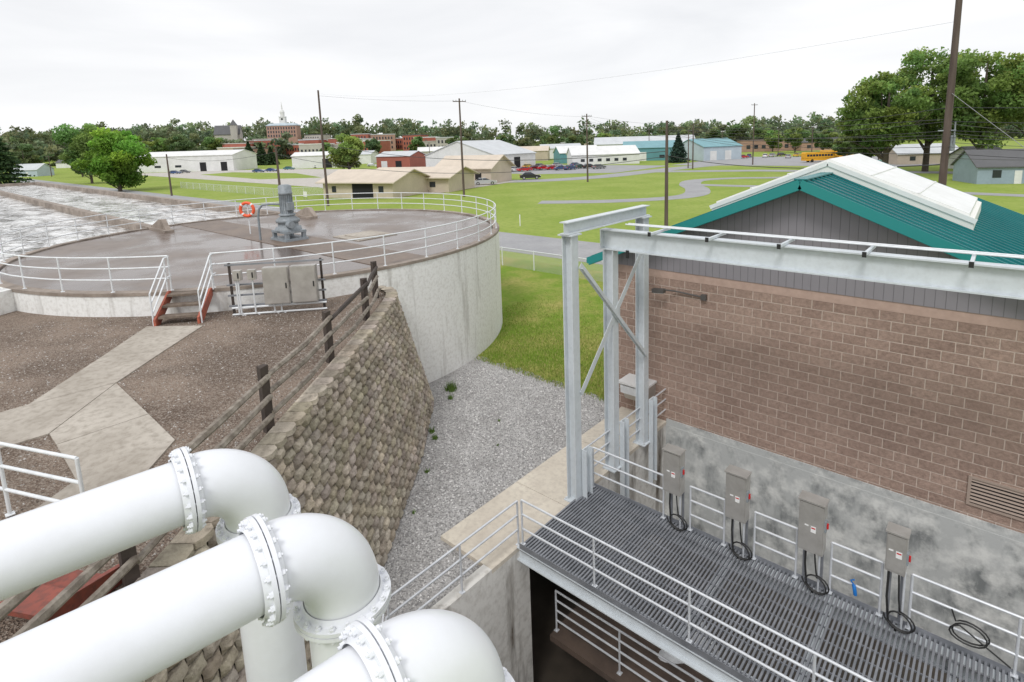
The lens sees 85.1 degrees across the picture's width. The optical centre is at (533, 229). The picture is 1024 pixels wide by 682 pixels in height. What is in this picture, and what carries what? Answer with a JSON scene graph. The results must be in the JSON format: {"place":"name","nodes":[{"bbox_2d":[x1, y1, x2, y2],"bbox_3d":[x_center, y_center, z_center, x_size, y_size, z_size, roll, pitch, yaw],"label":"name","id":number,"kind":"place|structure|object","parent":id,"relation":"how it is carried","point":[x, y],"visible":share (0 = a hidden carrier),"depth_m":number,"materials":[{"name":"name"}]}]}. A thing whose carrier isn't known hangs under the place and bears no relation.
{"place":"outdoors","nodes":[
{"label":"outdoors","id":0,"kind":"place"},
{"bbox_2d":[0,383,114,448],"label":"path","id":1,"kind":"structure","parent":0,"point":[24,423],"depth_m":10.60,"materials":[{"name":"concrete"}]},
{"bbox_2d":[30,351,163,403],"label":"path","id":2,"kind":"structure","parent":0,"point":[104,371],"depth_m":12.53,"materials":[{"name":"concrete"}]},
{"bbox_2d":[50,383,147,444],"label":"path","id":3,"kind":"structure","parent":0,"point":[115,404],"depth_m":10.52,"materials":[{"name":"concrete"}]},
{"bbox_2d":[37,414,174,507],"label":"path","id":4,"kind":"structure","parent":0,"point":[125,449],"depth_m":9.24,"materials":[{"name":"concrete"}]},
{"bbox_2d":[0,442,84,517],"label":"guard railing","id":5,"kind":"object","parent":4,"relation":"on","point":[6,490],"visible":0.73,"depth_m":7.39,"materials":[{"name":"white metal"}]},
{"bbox_2d":[102,326,202,356],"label":"path","id":6,"kind":"structure","parent":0,"point":[154,338],"depth_m":14.70,"materials":[{"name":"concrete"}]},
{"bbox_2d":[0,291,385,642],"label":"terrace ground","id":7,"kind":"structure","parent":0,"point":[18,320],"depth_m":12.79,"materials":[{"name":"gravel"}]},
{"bbox_2d":[0,287,16,314],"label":"wing wall","id":8,"kind":"structure","parent":7,"relation":"on","point":[7,302],"depth_m":17.69,"materials":[{"name":"concrete"}]},
{"bbox_2d":[0,564,121,622],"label":"steps","id":9,"kind":"structure","parent":7,"relation":"on","point":[35,602],"depth_m":5.95,"materials":[{"name":"red metal"}]},
{"bbox_2d":[149,254,215,325],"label":"steps","id":10,"kind":"structure","parent":7,"relation":"on","point":[161,315],"depth_m":16.35,"materials":[{"name":"orange paint"}]},
{"bbox_2d":[224,258,326,315],"bbox_3d":[-7.690,1.754,16.650,2.800,1.617,0.400,-3,9,-8],"label":"electrical rack","id":11,"kind":"object","parent":7,"relation":"on","point":[290,285],"visible":1,"depth_m":16.57,"materials":[{"name":"grey metal"}]},
{"bbox_2d":[142,169,338,187],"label":"concrete yard","id":12,"kind":"structure","parent":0,"point":[308,182],"depth_m":192.31,"materials":[{"name":"grey concrete"}]},
{"bbox_2d":[202,172,321,178],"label":"grass verge","id":13,"kind":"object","parent":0,"point":[250,175],"depth_m":192.26,"materials":[{"name":"green plant"}]},
{"bbox_2d":[16,177,603,264],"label":"road","id":14,"kind":"structure","parent":0,"point":[521,242],"depth_m":50.70,"materials":[{"name":"grey asphalt"}]},
{"bbox_2d":[381,357,603,620],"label":"gravel","id":15,"kind":"structure","parent":0,"point":[472,365],"depth_m":16.22,"materials":[{"name":"grey gravel"}]},
{"bbox_2d":[0,446,307,681],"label":"discharge pipe","id":16,"kind":"object","parent":15,"relation":"on","point":[189,492],"visible":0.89,"depth_m":4.28,"materials":[{"name":"white metal"}]},
{"bbox_2d":[0,513,390,681],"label":"discharge pipe","id":17,"kind":"object","parent":15,"relation":"on","point":[328,575],"visible":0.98,"depth_m":3.34,"materials":[{"name":"white metal"}]},
{"bbox_2d":[134,286,433,681],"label":"retaining wall","id":18,"kind":"structure","parent":15,"relation":"on","point":[344,438],"depth_m":12.01,"materials":[{"name":"beige stone"}]},
{"bbox_2d":[0,261,379,637],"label":"split rail fence","id":19,"kind":"object","parent":18,"relation":"on","point":[127,572],"visible":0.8,"depth_m":8.89,"materials":[{"name":"brown wood"}]},
{"bbox_2d":[293,609,514,681],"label":"discharge pipe","id":20,"kind":"object","parent":15,"relation":"on","point":[432,645],"visible":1,"depth_m":2.87,"materials":[{"name":"white metal"}]},
{"bbox_2d":[0,0,1023,140],"label":"sky","id":21,"kind":"structure","parent":0,"point":[118,63],"materials":[{"name":"white"}]},
{"bbox_2d":[1,136,1023,271],"bbox_3d":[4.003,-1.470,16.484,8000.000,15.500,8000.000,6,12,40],"label":"ground","id":22,"kind":"structure","parent":0,"point":[513,201],"depth_m":95.28,"materials":[{"name":"green plant"}]},
{"bbox_2d":[0,138,34,183],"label":"conifer tree","id":23,"kind":"object","parent":22,"relation":"on","point":[7,177],"visible":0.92,"depth_m":178.41,"materials":[{"name":"green plant"}]},
{"bbox_2d":[7,143,43,164],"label":"leafy tree","id":24,"kind":"object","parent":22,"relation":"on","point":[31,157],"visible":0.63,"depth_m":256.82,"materials":[{"name":"green plant"}]},
{"bbox_2d":[12,163,54,176],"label":"house","id":25,"kind":"structure","parent":22,"relation":"on","point":[39,169],"depth_m":250.46,"materials":[{"name":"white"}]},
{"bbox_2d":[50,123,97,183],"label":"leafy tree","id":26,"kind":"object","parent":22,"relation":"on","point":[77,146],"visible":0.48,"depth_m":168.47,"materials":[{"name":"green plant"}]},
{"bbox_2d":[69,127,157,191],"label":"leafy tree","id":27,"kind":"object","parent":22,"relation":"on","point":[113,159],"visible":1,"depth_m":129.18,"materials":[{"name":"green plant"}]},
{"bbox_2d":[0,131,298,165],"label":"distant wood","id":28,"kind":"object","parent":22,"relation":"on","point":[53,151],"visible":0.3,"depth_m":342.50,"materials":[{"name":"green plant"}]},
{"bbox_2d":[142,137,169,151],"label":"leafy tree","id":29,"kind":"object","parent":22,"relation":"on","point":[157,144],"visible":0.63,"depth_m":343.08,"materials":[{"name":"green plant"}]},
{"bbox_2d":[0,182,317,232],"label":"aeration basin","id":30,"kind":"object","parent":22,"relation":"on","point":[161,225],"visible":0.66,"depth_m":44.22,"materials":[{"name":"concrete"}]},
{"bbox_2d":[0,195,128,261],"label":"water","id":31,"kind":"structure","parent":30,"relation":"in","point":[15,214],"depth_m":35.92,"materials":[{"name":"grey liquid"}]},
{"bbox_2d":[0,185,241,224],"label":"water","id":32,"kind":"structure","parent":30,"relation":"in","point":[100,203],"depth_m":49.59,"materials":[{"name":"grey liquid"}]},
{"bbox_2d":[164,134,195,151],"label":"leafy tree","id":33,"kind":"object","parent":22,"relation":"on","point":[183,144],"visible":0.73,"depth_m":323.25,"materials":[{"name":"green plant"}]},
{"bbox_2d":[136,149,257,172],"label":"shed","id":34,"kind":"structure","parent":22,"relation":"on","point":[204,160],"depth_m":251.17,"materials":[{"name":"white"}]},
{"bbox_2d":[213,120,243,140],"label":"church","id":35,"kind":"structure","parent":22,"relation":"on","point":[233,130],"depth_m":388.55,"materials":[{"name":"stone"}]},
{"bbox_2d":[0,209,501,382],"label":"round tank","id":36,"kind":"object","parent":22,"relation":"on","point":[450,296],"visible":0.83,"depth_m":22.16,"materials":[{"name":"concrete"}]},
{"bbox_2d":[0,192,496,292],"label":"guard railing","id":37,"kind":"object","parent":36,"relation":"on","point":[166,256],"visible":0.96,"depth_m":20.38,"materials":[{"name":"white metal"}]},
{"bbox_2d":[257,184,308,241],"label":"mixer drive","id":38,"kind":"structure","parent":36,"relation":"on","point":[287,221],"depth_m":25.64,"materials":[{"name":"grey paint"}]},
{"bbox_2d":[180,182,323,195],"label":"chain link fence","id":39,"kind":"object","parent":22,"relation":"on","point":[199,184],"visible":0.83,"depth_m":115.39,"materials":[{"name":"grey"}]},
{"bbox_2d":[265,104,300,143],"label":"courthouse","id":40,"kind":"structure","parent":22,"relation":"on","point":[275,130],"depth_m":398.25,"materials":[{"name":"brick"}]},
{"bbox_2d":[290,151,341,168],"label":"shed","id":41,"kind":"structure","parent":22,"relation":"on","point":[310,157],"depth_m":246.83,"materials":[{"name":"white"}]},
{"bbox_2d":[317,90,329,205],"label":"utility pole","id":42,"kind":"object","parent":22,"relation":"on","point":[324,165],"visible":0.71,"depth_m":85.10,"materials":[{"name":"brown wood"}]},
{"bbox_2d":[326,133,364,168],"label":"leafy tree","id":43,"kind":"object","parent":22,"relation":"on","point":[344,157],"visible":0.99,"depth_m":180.60,"materials":[{"name":"green plant"}]},
{"bbox_2d":[315,169,430,198],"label":"office building","id":44,"kind":"structure","parent":22,"relation":"on","point":[369,183],"depth_m":98.76,"materials":[{"name":"beige"}]},
{"bbox_2d":[352,184,373,197],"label":"doorway","id":45,"kind":"structure","parent":44,"relation":"in","point":[367,189],"depth_m":97.35,"materials":[{"name":"black"}]},
{"bbox_2d":[375,151,425,167],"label":"brick shop","id":46,"kind":"structure","parent":22,"relation":"on","point":[384,159],"depth_m":205.60,"materials":[{"name":"red brick"}]},
{"bbox_2d":[377,166,479,191],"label":"office building","id":47,"kind":"structure","parent":22,"relation":"on","point":[445,179],"depth_m":106.57,"materials":[{"name":"beige"}]},
{"bbox_2d":[435,155,515,183],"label":"office building","id":48,"kind":"structure","parent":22,"relation":"on","point":[482,166],"depth_m":126.04,"materials":[{"name":"beige"}]},
{"bbox_2d":[424,140,536,166],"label":"warehouse","id":49,"kind":"structure","parent":22,"relation":"on","point":[509,151],"depth_m":187.54,"materials":[{"name":"white metal"}]},
{"bbox_2d":[0,111,1023,151],"bbox_3d":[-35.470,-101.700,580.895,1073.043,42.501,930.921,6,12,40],"label":"distant wood","id":50,"kind":"object","parent":22,"relation":"on","point":[405,126],"visible":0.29,"depth_m":444.30,"materials":[{"name":"green plant"}]},
{"bbox_2d":[519,146,549,160],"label":"shed","id":51,"kind":"structure","parent":22,"relation":"on","point":[543,152],"depth_m":253.50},
{"bbox_2d":[534,126,564,145],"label":"leafy tree","id":52,"kind":"object","parent":22,"relation":"on","point":[550,139],"visible":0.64,"depth_m":293.44,"materials":[{"name":"green plant"}]},
{"bbox_2d":[553,145,596,163],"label":"shed","id":53,"kind":"structure","parent":22,"relation":"on","point":[560,155],"depth_m":219.32,"materials":[{"name":"teal metal"}]},
{"bbox_2d":[566,145,639,164],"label":"shed","id":54,"kind":"structure","parent":22,"relation":"on","point":[595,152],"depth_m":197.38,"materials":[{"name":"white metal"}]},
{"bbox_2d":[594,135,695,145],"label":"shed","id":55,"kind":"structure","parent":22,"relation":"on","point":[606,141],"depth_m":251.19,"materials":[{"name":"white metal"}]},
{"bbox_2d":[623,140,674,160],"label":"shed","id":56,"kind":"structure","parent":22,"relation":"on","point":[646,147],"depth_m":219.02,"materials":[{"name":"teal metal"}]},
{"bbox_2d":[664,121,667,225],"bbox_3d":[13.426,-5.464,56.141,0.391,10.800,0.372,6,12,40],"label":"utility pole","id":57,"kind":"object","parent":22,"relation":"on","point":[666,185],"visible":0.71,"depth_m":56.06,"materials":[{"name":"brown wood"}]},
{"bbox_2d":[664,132,689,162],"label":"conifer tree","id":58,"kind":"object","parent":22,"relation":"on","point":[678,149],"visible":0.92,"depth_m":193.01,"materials":[{"name":"green plant"}]},
{"bbox_2d":[676,138,742,160],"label":"shed","id":59,"kind":"structure","parent":22,"relation":"on","point":[706,150],"depth_m":206.74,"materials":[{"name":"metal"}]},
{"bbox_2d":[724,122,751,141],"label":"leafy tree","id":60,"kind":"object","parent":22,"relation":"on","point":[739,135],"visible":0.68,"depth_m":293.69,"materials":[{"name":"green plant"}]},
{"bbox_2d":[737,140,793,151],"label":"school building","id":61,"kind":"structure","parent":22,"relation":"on","point":[761,145],"depth_m":287.24,"materials":[{"name":"brick"}]},
{"bbox_2d":[764,130,783,151],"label":"leafy tree","id":62,"kind":"object","parent":22,"relation":"on","point":[771,135],"visible":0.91,"depth_m":274.95,"materials":[{"name":"green plant"}]},
{"bbox_2d":[783,127,810,152],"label":"leafy tree","id":63,"kind":"object","parent":22,"relation":"on","point":[797,138],"visible":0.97,"depth_m":255.41,"materials":[{"name":"green plant"}]},
{"bbox_2d":[806,128,838,149],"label":"leafy tree","id":64,"kind":"object","parent":22,"relation":"on","point":[824,144],"visible":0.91,"depth_m":235.44,"materials":[{"name":"green plant"}]},
{"bbox_2d":[832,133,854,155],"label":"leafy tree","id":65,"kind":"object","parent":22,"relation":"on","point":[841,139],"visible":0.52,"depth_m":167.78,"materials":[{"name":"green plant"}]},
{"bbox_2d":[834,120,882,157],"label":"shade tree","id":66,"kind":"object","parent":22,"relation":"on","point":[856,149],"visible":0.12,"depth_m":122.42,"materials":[{"name":"green plant"}]},
{"bbox_2d":[834,71,938,163],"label":"shade tree","id":67,"kind":"object","parent":22,"relation":"on","point":[873,91],"visible":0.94,"depth_m":107.50,"materials":[{"name":"green plant"}]},
{"bbox_2d":[879,143,957,164],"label":"house","id":68,"kind":"structure","parent":22,"relation":"on","point":[899,159],"depth_m":145.49,"materials":[{"name":"white"}]},
{"bbox_2d":[885,46,983,171],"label":"shade tree","id":69,"kind":"object","parent":22,"relation":"on","point":[918,61],"visible":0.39,"depth_m":114.99,"materials":[{"name":"green plant"}]},
{"bbox_2d":[938,0,962,184],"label":"utility pole","id":70,"kind":"object","parent":22,"relation":"on","point":[944,158],"visible":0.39,"depth_m":24.30,"materials":[{"name":"brown wood"}]},
{"bbox_2d":[924,51,1023,149],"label":"shade tree","id":71,"kind":"object","parent":22,"relation":"on","point":[1005,80],"visible":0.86,"depth_m":102.98,"materials":[{"name":"green plant"}]},
{"bbox_2d":[950,149,1023,183],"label":"house","id":72,"kind":"structure","parent":22,"relation":"on","point":[970,167],"depth_m":89.60,"materials":[{"name":"grey"}]},
{"bbox_2d":[475,256,603,400],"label":"lawn","id":73,"kind":"structure","parent":0,"point":[521,284],"depth_m":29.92,"materials":[{"name":"green plant"}]},
{"bbox_2d":[500,247,602,280],"bbox_3d":[-10.437,1.122,47.927,58.080,1.400,0.069,6,12,40],"label":"chain link fence","id":74,"kind":"object","parent":73,"relation":"on","point":[518,250],"visible":0.07,"depth_m":38.84,"materials":[{"name":"grey"}]},
{"bbox_2d":[441,407,665,573],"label":"concrete walkway","id":75,"kind":"structure","parent":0,"point":[543,486],"depth_m":13.79,"materials":[{"name":"beige concrete"}]},
{"bbox_2d":[558,205,656,543],"bbox_3d":[2.133,3.690,14.818,0.500,8.345,3.950,6,12,40],"label":"gantry frame","id":76,"kind":"object","parent":75,"relation":"on","point":[579,471],"visible":0.91,"depth_m":14.50,"materials":[{"name":"grey paint"}]},
{"bbox_2d":[600,223,1023,299],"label":"hoist beam","id":77,"kind":"structure","parent":76,"relation":"attached to","point":[972,276],"depth_m":10.95,"materials":[{"name":"grey metal"}]},
{"bbox_2d":[511,165,664,173],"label":"parking lot","id":78,"kind":"structure","parent":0,"point":[614,168],"depth_m":165.02,"materials":[{"name":"grey asphalt"}]},
{"bbox_2d":[509,165,719,182],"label":"side road","id":79,"kind":"structure","parent":0,"point":[614,175],"depth_m":137.84,"materials":[{"name":"grey asphalt"}]},
{"bbox_2d":[538,177,779,203],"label":"driveway","id":80,"kind":"structure","parent":0,"point":[691,191],"depth_m":85.51,"materials":[{"name":"grey asphalt"}]},
{"bbox_2d":[529,540,962,681],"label":"pit floor","id":81,"kind":"structure","parent":0,"point":[553,662],"depth_m":14.54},
{"bbox_2d":[658,621,718,663],"bbox_3d":[2.441,10.138,12.532,3.594,2.027,0.721,-4,9,-13],"label":"inclined pipe","id":82,"kind":"object","parent":81,"relation":"on","point":[669,657],"visible":0.2,"depth_m":12.53,"materials":[{"name":"white metal"}]},
{"bbox_2d":[430,425,1023,681],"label":"pit wall","id":83,"kind":"structure","parent":81,"relation":"on","point":[972,561],"depth_m":13.76,"materials":[{"name":"concrete"}]},
{"bbox_2d":[381,500,519,621],"bbox_3d":[-1.588,6.783,10.882,0.554,1.094,4.011,4,11,33],"label":"guard railing","id":84,"kind":"object","parent":83,"relation":"on","point":[459,561],"visible":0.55,"depth_m":11.05,"materials":[{"name":"metal"}]},
{"bbox_2d":[550,600,713,681],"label":"ledge","id":85,"kind":"object","parent":83,"relation":"attached to","point":[593,658],"visible":0.6,"depth_m":12.79,"materials":[{"name":"brown concrete"}]},
{"bbox_2d":[554,590,702,681],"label":"guard railing","id":86,"kind":"object","parent":85,"relation":"on","point":[618,650],"visible":1,"depth_m":12.18,"materials":[{"name":"metal"}]},
{"bbox_2d":[517,483,1023,681],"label":"grating platform","id":87,"kind":"structure","parent":83,"relation":"on","point":[601,509],"depth_m":10.68,"materials":[{"name":"grey paint"}]},
{"bbox_2d":[592,447,665,518],"bbox_3d":[2.280,6.133,13.603,2.070,1.094,0.100,6,12,40],"label":"guard railing","id":88,"kind":"object","parent":87,"relation":"on","point":[635,477],"visible":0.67,"depth_m":13.50,"materials":[{"name":"metal"}]},
{"bbox_2d":[662,443,687,530],"bbox_3d":[3.257,5.943,12.580,0.583,2.130,0.400,6,12,40],"label":"switch box","id":89,"kind":"object","parent":87,"relation":"on","point":[674,470],"visible":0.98,"depth_m":12.44,"materials":[{"name":"silver metal"}]},
{"bbox_2d":[664,451,679,494],"bbox_3d":[3.076,5.428,12.414,0.370,0.930,0.013,6,12,40],"label":"door","id":90,"kind":"structure","parent":89,"relation":"in","point":[671,461],"depth_m":12.41,"materials":[{"name":"silver metal"}]},
{"bbox_2d":[520,499,872,681],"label":"guard railing","id":91,"kind":"object","parent":87,"relation":"on","point":[814,653],"visible":1,"depth_m":9.74,"materials":[{"name":"metal"}]},
{"bbox_2d":[687,485,726,546],"bbox_3d":[3.832,6.293,12.296,0.880,1.094,0.100,6,12,40],"label":"guard railing","id":92,"kind":"object","parent":87,"relation":"on","point":[708,507],"visible":0.94,"depth_m":12.26,"materials":[{"name":"metal"}]},
{"bbox_2d":[724,464,752,560],"bbox_3d":[4.343,6.046,11.663,0.593,2.150,0.400,6,12,40],"label":"switch box","id":93,"kind":"object","parent":87,"relation":"on","point":[737,499],"visible":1,"depth_m":11.52,"materials":[{"name":"silver metal"}]},
{"bbox_2d":[725,473,745,521],"bbox_3d":[4.166,5.531,11.494,0.390,0.950,0.013,6,12,40],"label":"door","id":94,"kind":"structure","parent":93,"relation":"in","point":[735,485],"depth_m":11.49,"materials":[{"name":"silver metal"}]},
{"bbox_2d":[752,511,797,578],"bbox_3d":[4.930,6.406,11.371,0.920,1.094,0.100,6,12,40],"label":"guard railing","id":95,"kind":"object","parent":87,"relation":"on","point":[794,575],"visible":0.94,"depth_m":11.30,"materials":[{"name":"metal"}]},
{"bbox_2d":[797,490,829,595],"bbox_3d":[5.437,6.159,10.741,0.603,2.150,0.400,6,12,40],"label":"switch box","id":96,"kind":"object","parent":87,"relation":"on","point":[813,526],"visible":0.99,"depth_m":10.60,"materials":[{"name":"silver metal"}]},
{"bbox_2d":[798,500,823,554],"bbox_3d":[5.265,5.654,10.571,0.410,0.970,0.013,6,12,40],"label":"door","id":97,"kind":"structure","parent":96,"relation":"in","point":[810,514],"depth_m":10.56,"materials":[{"name":"silver metal"}]},
{"bbox_2d":[827,541,883,617],"bbox_3d":[6.032,6.520,10.443,0.930,1.094,0.100,6,12,40],"label":"guard railing","id":98,"kind":"object","parent":87,"relation":"on","point":[879,595],"visible":0.96,"depth_m":10.36,"materials":[{"name":"metal"}]},
{"bbox_2d":[883,521,915,633],"bbox_3d":[6.501,6.278,9.847,0.533,2.130,0.400,6,12,40],"label":"switch box","id":99,"kind":"object","parent":87,"relation":"on","point":[897,558],"visible":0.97,"depth_m":9.74,"materials":[{"name":"silver metal"}]},
{"bbox_2d":[886,533,906,574],"bbox_3d":[6.298,5.638,9.678,0.270,0.680,0.013,6,12,40],"label":"door","id":100,"kind":"structure","parent":99,"relation":"in","point":[896,543],"depth_m":9.67,"materials":[{"name":"silver metal"}]},
{"bbox_2d":[904,573,1023,678],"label":"guard railing","id":101,"kind":"object","parent":87,"relation":"on","point":[1016,655],"visible":0.97,"depth_m":9.29,"materials":[{"name":"metal"}]},
{"bbox_2d":[948,609,1010,668],"bbox_3d":[7.358,6.756,9.184,0.828,0.567,0.168,6,12,40],"label":"cable coil","id":102,"kind":"object","parent":101,"relation":"hanging from","point":[975,638],"visible":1,"depth_m":9.23,"materials":[{"name":"black rubber"}]},
{"bbox_2d":[587,154,1023,542],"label":"pump building","id":103,"kind":"structure","parent":83,"relation":"on","point":[911,396],"depth_m":14.08,"materials":[{"name":"brick"}]},
{"bbox_2d":[619,373,656,404],"bbox_3d":[3.315,5.173,17.805,1.000,0.710,0.750,6,12,40],"label":"exhaust hood","id":104,"kind":"object","parent":103,"relation":"attached to","point":[627,382],"visible":0.57,"depth_m":17.67,"materials":[{"name":"white metal"}]},
{"bbox_2d":[647,170,952,173],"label":"side road","id":105,"kind":"structure","parent":0,"point":[950,172],"depth_m":139.45,"materials":[{"name":"grey asphalt"}]},
{"bbox_2d":[676,156,931,165],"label":"parking lot","id":106,"kind":"structure","parent":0,"point":[776,161],"depth_m":180.65,"materials":[{"name":"grey asphalt"}]},
{"bbox_2d":[801,152,838,161],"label":"school bus","id":107,"kind":"object","parent":106,"relation":"on","point":[810,156],"visible":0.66,"depth_m":169.78,"materials":[{"name":"yellow metal"}]},
{"bbox_2d":[690,184,1023,196],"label":"driveway","id":108,"kind":"structure","parent":0,"point":[996,194],"depth_m":78.01,"materials":[{"name":"grey asphalt"}]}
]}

